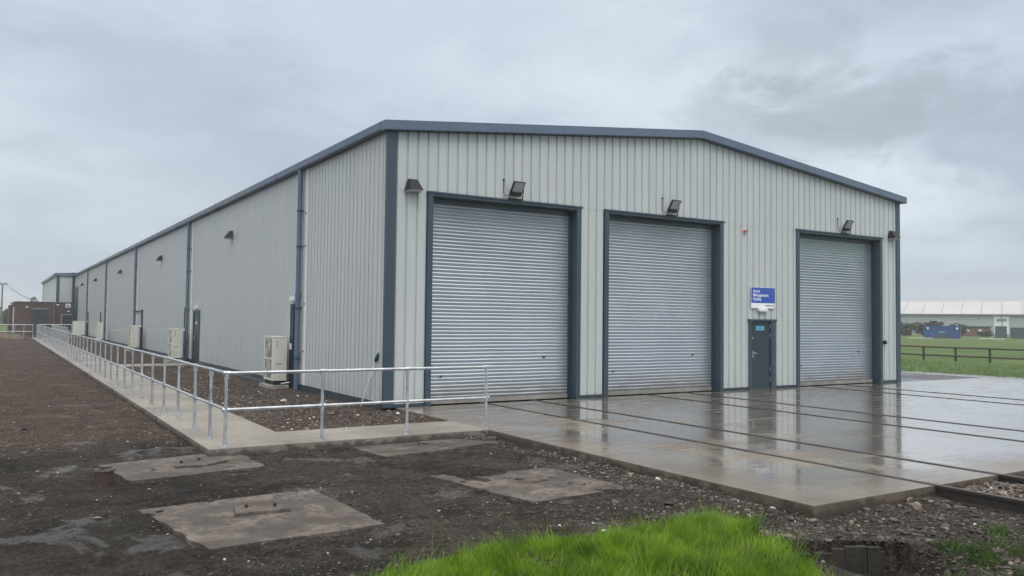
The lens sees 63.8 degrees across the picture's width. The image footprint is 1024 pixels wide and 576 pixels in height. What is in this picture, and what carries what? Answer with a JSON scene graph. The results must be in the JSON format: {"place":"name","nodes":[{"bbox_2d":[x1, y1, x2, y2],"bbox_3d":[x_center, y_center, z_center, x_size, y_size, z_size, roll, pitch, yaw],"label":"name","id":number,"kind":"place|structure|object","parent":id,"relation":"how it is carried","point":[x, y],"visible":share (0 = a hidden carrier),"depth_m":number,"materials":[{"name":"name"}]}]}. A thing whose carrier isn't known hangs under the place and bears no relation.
{"place":"outdoors","nodes":[
{"label":"outdoors","id":0,"kind":"place"},
{"bbox_2d":[31,337,487,456],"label":"concrete path","id":1,"kind":"structure","parent":0,"point":[245,436],"depth_m":14.47,"materials":[{"name":"grey concrete"}]},
{"bbox_2d":[36,325,489,446],"bbox_3d":[-19.760,2.755,41.215,4.659,1.133,65.453,2,-3,-32],"label":"handrail","id":2,"kind":"object","parent":1,"relation":"on","point":[321,405],"visible":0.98,"depth_m":14.32,"materials":[{"name":"silver metal"}]},
{"bbox_2d":[0,325,1023,575],"bbox_3d":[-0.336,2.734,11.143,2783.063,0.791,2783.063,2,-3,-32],"label":"ground","id":3,"kind":"structure","parent":0,"point":[116,549],"depth_m":9.57,"materials":[{"name":"brown soil"}]},
{"bbox_2d":[0,282,7,325],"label":"telegraph pole","id":4,"kind":"object","parent":3,"relation":"on","point":[2,284],"visible":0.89,"depth_m":139.92,"materials":[{"name":"brown wood"}]},
{"bbox_2d":[2,302,12,323],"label":"tree","id":5,"kind":"object","parent":3,"relation":"on","point":[5,316],"visible":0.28,"depth_m":148.86,"materials":[{"name":"green plant"}]},
{"bbox_2d":[0,324,32,338],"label":"handrail","id":6,"kind":"object","parent":3,"relation":"on","point":[14,331],"visible":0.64,"depth_m":66.99,"materials":[{"name":"silver metal"}]},
{"bbox_2d":[7,273,75,333],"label":"brick building","id":7,"kind":"structure","parent":3,"relation":"on","point":[58,288],"depth_m":87.44,"materials":[{"name":"brown brick"}]},
{"bbox_2d":[31,309,47,332],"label":"metal door","id":8,"kind":"structure","parent":7,"relation":"in","point":[39,316],"depth_m":86.42,"materials":[{"name":"grey metal"}]},
{"bbox_2d":[62,315,70,332],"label":"metal door","id":9,"kind":"structure","parent":7,"relation":"in","point":[66,319],"depth_m":87.82,"materials":[{"name":"grey metal"}]},
{"bbox_2d":[39,324,71,330],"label":"handrail","id":10,"kind":"object","parent":3,"relation":"on","point":[57,324],"visible":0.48,"depth_m":70.72,"materials":[{"name":"silver metal"}]},
{"bbox_2d":[51,325,67,343],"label":"handrail","id":11,"kind":"object","parent":3,"relation":"on","point":[61,328],"visible":0.59,"depth_m":58.39,"materials":[{"name":"silver metal"}]},
{"bbox_2d":[72,321,85,336],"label":"ac condenser","id":12,"kind":"object","parent":3,"relation":"on","point":[78,327],"visible":0.93,"depth_m":73.68,"materials":[{"name":"grey metal"}]},
{"bbox_2d":[0,341,182,456],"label":"yard gravel","id":13,"kind":"structure","parent":3,"relation":"on","point":[74,448],"depth_m":14.87,"materials":[{"name":"gravel"}]},
{"bbox_2d":[93,323,102,342],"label":"ac condenser","id":14,"kind":"object","parent":3,"relation":"on","point":[98,330],"visible":0.92,"depth_m":59.85,"materials":[{"name":"grey metal"}]},
{"bbox_2d":[93,465,115,485],"bbox_3d":[-4.984,2.305,10.066,0.248,0.278,0.248,2,-3,-32],"label":"pipe stub","id":15,"kind":"object","parent":3,"relation":"on","point":[103,475],"visible":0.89,"depth_m":9.99,"materials":[{"name":"metal"}]},
{"bbox_2d":[127,325,137,351],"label":"ac condenser","id":16,"kind":"object","parent":3,"relation":"on","point":[132,336],"visible":0.97,"depth_m":45.88,"materials":[{"name":"grey metal"}]},
{"bbox_2d":[166,329,181,363],"bbox_3d":[-14.529,2.513,35.401,0.530,1.525,1.150,2,-3,-32],"label":"ac condenser","id":17,"kind":"object","parent":3,"relation":"on","point":[174,342],"visible":0.97,"depth_m":35.04,"materials":[{"name":"grey metal"}]},
{"bbox_2d":[102,454,263,482],"bbox_3d":[-4.521,2.526,11.441,1.970,0.154,1.591,3,-3,-40],"label":"concrete pad","id":18,"kind":"object","parent":3,"relation":"on","point":[131,472],"visible":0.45,"depth_m":11.20,"materials":[{"name":"grey concrete"}]},
{"bbox_2d":[174,457,227,467],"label":"raised block","id":19,"kind":"structure","parent":18,"relation":"on","point":[200,462],"depth_m":11.39,"materials":[{"name":"concrete"}]},
{"bbox_2d":[139,489,384,551],"bbox_3d":[-2.630,2.434,8.511,2.020,0.154,2.070,2,-3,-32],"label":"concrete pad","id":20,"kind":"object","parent":3,"relation":"on","point":[215,525],"visible":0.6,"depth_m":8.31,"materials":[{"name":"grey concrete"}]},
{"bbox_2d":[234,503,289,516],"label":"raised block","id":21,"kind":"structure","parent":20,"relation":"on","point":[250,509],"depth_m":8.68,"materials":[{"name":"concrete"}]},
{"bbox_2d":[259,336,288,388],"bbox_3d":[-6.788,2.140,23.501,0.530,1.525,1.150,2,-3,-32],"label":"ac condenser","id":22,"kind":"object","parent":3,"relation":"on","point":[275,352],"visible":0.89,"depth_m":23.16,"materials":[{"name":"beige metal"}]},
{"bbox_2d":[127,366,440,431],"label":"margin gravel","id":23,"kind":"structure","parent":3,"relation":"on","point":[330,413],"depth_m":18.28,"materials":[{"name":"gravel"}]},
{"bbox_2d":[6,437,610,564],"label":"dirt sprouts","id":24,"kind":"object","parent":3,"relation":"on","point":[294,485],"visible":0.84,"depth_m":9.83,"materials":[{"name":"green plant"}]},
{"bbox_2d":[360,352,378,405],"bbox_3d":[-3.200,2.056,18.424,0.084,1.262,0.836,2,-3,-39],"label":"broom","id":25,"kind":"object","parent":3,"relation":"on","point":[376,358],"visible":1,"depth_m":18.36,"materials":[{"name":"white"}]},
{"bbox_2d":[352,439,498,457],"bbox_3d":[-1.403,2.637,13.418,2.288,0.154,1.104,3,-3,-43],"label":"concrete pad","id":26,"kind":"object","parent":3,"relation":"on","point":[389,450],"visible":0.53,"depth_m":13.15,"materials":[{"name":"grey concrete"}]},
{"bbox_2d":[70,119,906,409],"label":"warehouse","id":27,"kind":"structure","parent":3,"relation":"on","point":[586,267],"depth_m":22.25,"materials":[{"name":"grey metal"}]},
{"bbox_2d":[86,312,88,336],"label":"pipe duct","id":28,"kind":"object","parent":27,"relation":"attached to","point":[87,324],"visible":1,"depth_m":74.36,"materials":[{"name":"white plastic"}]},
{"bbox_2d":[135,310,142,349],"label":"pipe duct","id":29,"kind":"object","parent":27,"relation":"attached to","point":[141,331],"visible":1,"depth_m":47.20,"materials":[{"name":"grey plastic"}]},
{"bbox_2d":[182,307,184,359],"bbox_3d":[-14.466,2.019,36.372,0.159,2.350,0.300,2,-3,-32],"label":"pipe duct","id":30,"kind":"object","parent":27,"relation":"attached to","point":[183,333],"visible":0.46,"depth_m":36.37,"materials":[{"name":"grey plastic"}]},
{"bbox_2d":[193,311,198,362],"bbox_3d":[-13.267,2.058,34.573,0.080,2.159,1.078,2,-3,-32],"label":"personnel door","id":31,"kind":"structure","parent":27,"relation":"in","point":[196,313],"depth_m":34.63,"materials":[{"name":"grey metal"}]},
{"bbox_2d":[224,231,232,239],"bbox_3d":[-10.263,-1.924,29.781,0.280,0.304,0.378,2,-3,-32],"label":"wall lamp","id":32,"kind":"object","parent":27,"relation":"attached to","point":[229,235],"visible":1,"depth_m":29.68,"materials":[{"name":"grey metal"}]},
{"bbox_2d":[281,304,294,386],"bbox_3d":[-6.375,1.609,23.176,0.544,2.330,0.308,2,-2,-25],"label":"pipe duct","id":33,"kind":"object","parent":27,"relation":"attached to","point":[291,343],"visible":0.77,"depth_m":23.17,"materials":[{"name":"plastic"}]},
{"bbox_2d":[404,179,423,192],"bbox_3d":[-2.159,-2.278,18.256,0.378,0.304,0.280,2,-3,-32],"label":"wall lamp","id":34,"kind":"object","parent":27,"relation":"attached to","point":[413,186],"visible":1,"depth_m":18.21,"materials":[{"name":"grey metal"}]},
{"bbox_2d":[503,179,525,199],"bbox_3d":[0.067,-2.369,19.658,0.515,0.481,0.289,2,-3,-32],"label":"floodlight","id":35,"kind":"object","parent":27,"relation":"attached to","point":[517,189],"visible":1,"depth_m":19.63,"materials":[{"name":"black plastic"}]},
{"bbox_2d":[661,197,681,215],"bbox_3d":[4.343,-2.217,22.341,0.515,0.481,0.289,2,-3,-32],"label":"floodlight","id":36,"kind":"object","parent":27,"relation":"attached to","point":[674,205],"visible":1,"depth_m":22.31,"materials":[{"name":"black plastic"}]},
{"bbox_2d":[752,321,770,388],"bbox_3d":[7.330,1.965,24.258,0.846,1.966,0.120,2,-3,-32],"label":"personnel door","id":37,"kind":"structure","parent":27,"relation":"in","point":[761,334],"depth_m":24.28,"materials":[{"name":"grey metal"}]},
{"bbox_2d":[757,308,767,311],"bbox_3d":[7.384,0.660,24.273,0.380,0.110,0.098,2,-3,-32],"label":"bulkhead light","id":38,"kind":"object","parent":27,"relation":"attached to","point":[761,310],"visible":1,"depth_m":24.20,"materials":[{"name":"white plastic"}]},
{"bbox_2d":[751,287,774,308],"bbox_3d":[7.414,0.294,24.321,1.020,0.615,0.028,2,-3,-32],"label":"facility sign","id":39,"kind":"object","parent":27,"relation":"attached to","point":[761,297],"visible":1,"depth_m":24.30,"materials":[{"name":"blue plastic"}]},
{"bbox_2d":[837,218,853,233],"bbox_3d":[10.676,-1.993,26.316,0.515,0.481,0.289,2,-3,-32],"label":"floodlight","id":40,"kind":"object","parent":27,"relation":"attached to","point":[847,225],"visible":1,"depth_m":26.29,"materials":[{"name":"black plastic"}]},
{"bbox_2d":[888,231,899,239],"bbox_3d":[12.865,-1.776,27.686,0.378,0.304,0.280,2,-3,-32],"label":"wall lamp","id":41,"kind":"object","parent":27,"relation":"attached to","point":[893,235],"visible":1,"depth_m":27.65,"materials":[{"name":"grey metal"}]},
{"bbox_2d":[0,436,984,575],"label":"dirt stones","id":42,"kind":"object","parent":3,"relation":"on","point":[367,542],"visible":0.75,"depth_m":8.85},
{"bbox_2d":[430,468,623,503],"bbox_3d":[0.224,2.541,10.450,1.840,0.154,1.979,2,-3,-32],"label":"concrete pad","id":43,"kind":"object","parent":3,"relation":"on","point":[528,489],"visible":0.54,"depth_m":10.27,"materials":[{"name":"grey concrete"}]},
{"bbox_2d":[275,496,839,575],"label":"grass clump","id":44,"kind":"object","parent":3,"relation":"on","point":[651,546],"visible":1,"depth_m":6.66,"materials":[{"name":"green plant"}]},
{"bbox_2d":[406,434,821,539],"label":"edge stones","id":45,"kind":"object","parent":3,"relation":"on","point":[790,517],"visible":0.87,"depth_m":9.76,"materials":[{"name":"grey gravel"}]},
{"bbox_2d":[395,370,1023,518],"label":"concrete apron","id":46,"kind":"object","parent":3,"relation":"on","point":[816,491],"visible":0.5,"depth_m":14.22,"materials":[{"name":"grey concrete"}]},
{"bbox_2d":[479,399,1023,516],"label":"railway track","id":47,"kind":"structure","parent":46,"relation":"on","point":[984,501],"depth_m":10.57,"materials":[{"name":"grey metal"}]},
{"bbox_2d":[641,392,1023,441],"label":"railway track","id":48,"kind":"structure","parent":46,"relation":"on","point":[854,420],"depth_m":17.25,"materials":[{"name":"grey metal"}]},
{"bbox_2d":[806,384,1023,404],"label":"railway track","id":49,"kind":"structure","parent":46,"relation":"on","point":[923,391],"depth_m":23.04,"materials":[{"name":"metal"}]},
{"bbox_2d":[787,545,885,575],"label":"pit wall","id":50,"kind":"structure","parent":3,"relation":"on","point":[864,560],"depth_m":7.75,"materials":[{"name":"grey concrete"}]},
{"bbox_2d":[746,496,1023,575],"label":"rubble","id":51,"kind":"object","parent":3,"relation":"on","point":[916,505],"visible":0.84,"depth_m":8.34,"materials":[{"name":"gravel"}]},
{"bbox_2d":[901,321,917,335],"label":"bush","id":52,"kind":"object","parent":3,"relation":"on","point":[906,329],"visible":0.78,"depth_m":149.97,"materials":[{"name":"green plant"}]},
{"bbox_2d":[909,322,935,335],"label":"bush","id":53,"kind":"object","parent":3,"relation":"on","point":[919,329],"visible":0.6,"depth_m":149.09,"materials":[{"name":"green plant"}]},
{"bbox_2d":[928,320,943,325],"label":"bush","id":54,"kind":"object","parent":3,"relation":"on","point":[936,323],"visible":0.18,"depth_m":148.07,"materials":[{"name":"green plant"}]},
{"bbox_2d":[924,326,960,338],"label":"container","id":55,"kind":"object","parent":3,"relation":"on","point":[951,332],"visible":0.83,"depth_m":123.65,"materials":[{"name":"blue metal"}]},
{"bbox_2d":[950,323,969,335],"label":"bush","id":56,"kind":"object","parent":3,"relation":"on","point":[963,330],"visible":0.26,"depth_m":146.26,"materials":[{"name":"green plant"}]},
{"bbox_2d":[901,301,1023,334],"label":"fabric shed","id":57,"kind":"structure","parent":3,"relation":"on","point":[1008,314],"depth_m":184.84,"materials":[{"name":"grey fabric"}]},
{"bbox_2d":[994,316,1008,333],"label":"door panel","id":58,"kind":"structure","parent":57,"relation":"in","point":[996,323],"depth_m":179.14,"materials":[{"name":"white plastic"}]},
{"bbox_2d":[901,345,1023,362],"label":"field fence","id":59,"kind":"object","parent":3,"relation":"on","point":[955,355],"visible":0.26,"depth_m":44.44,"materials":[{"name":"brown wood"}]},
{"bbox_2d":[924,518,1023,575],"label":"weed patch","id":60,"kind":"object","parent":3,"relation":"on","point":[963,548],"visible":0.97,"depth_m":7.62,"materials":[{"name":"green plant"}]},
{"bbox_2d":[963,326,991,336],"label":"brick hut","id":61,"kind":"object","parent":3,"relation":"on","point":[972,330],"visible":0.61,"depth_m":148.87,"materials":[{"name":"brown brick"}]},
{"bbox_2d":[975,331,985,336],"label":"bush","id":62,"kind":"object","parent":3,"relation":"on","point":[981,334],"visible":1,"depth_m":146.48,"materials":[{"name":"green plant"}]},
{"bbox_2d":[983,330,993,336],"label":"bush","id":63,"kind":"object","parent":3,"relation":"on","point":[989,333],"visible":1,"depth_m":146.10,"materials":[{"name":"green plant"}]},
{"bbox_2d":[962,481,1023,499],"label":"ballast","id":64,"kind":"structure","parent":3,"relation":"on","point":[1017,488],"depth_m":10.06,"materials":[{"name":"gravel"}]},
{"bbox_2d":[1010,327,1023,338],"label":"container","id":65,"kind":"object","parent":3,"relation":"on","point":[1016,333],"visible":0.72,"depth_m":129.46,"materials":[{"name":"grey metal"}]},
{"bbox_2d":[0,0,1023,314],"label":"sky","id":66,"kind":"structure","parent":0,"point":[122,122],"materials":[{"name":"grey"}]},
{"bbox_2d":[242,333,976,385],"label":"asphalt road","id":67,"kind":"structure","parent":0,"point":[906,377],"depth_m":30.44,"materials":[{"name":"grey asphalt"}]},
{"bbox_2d":[901,359,1023,377],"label":"verge grass","id":68,"kind":"structure","parent":0,"point":[923,366],"depth_m":36.22,"materials":[{"name":"green plant"}]},
{"bbox_2d":[995,326,1006,337],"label":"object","id":69,"kind":"object","parent":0,"point":[1000,331],"visible":0.97,"depth_m":129.54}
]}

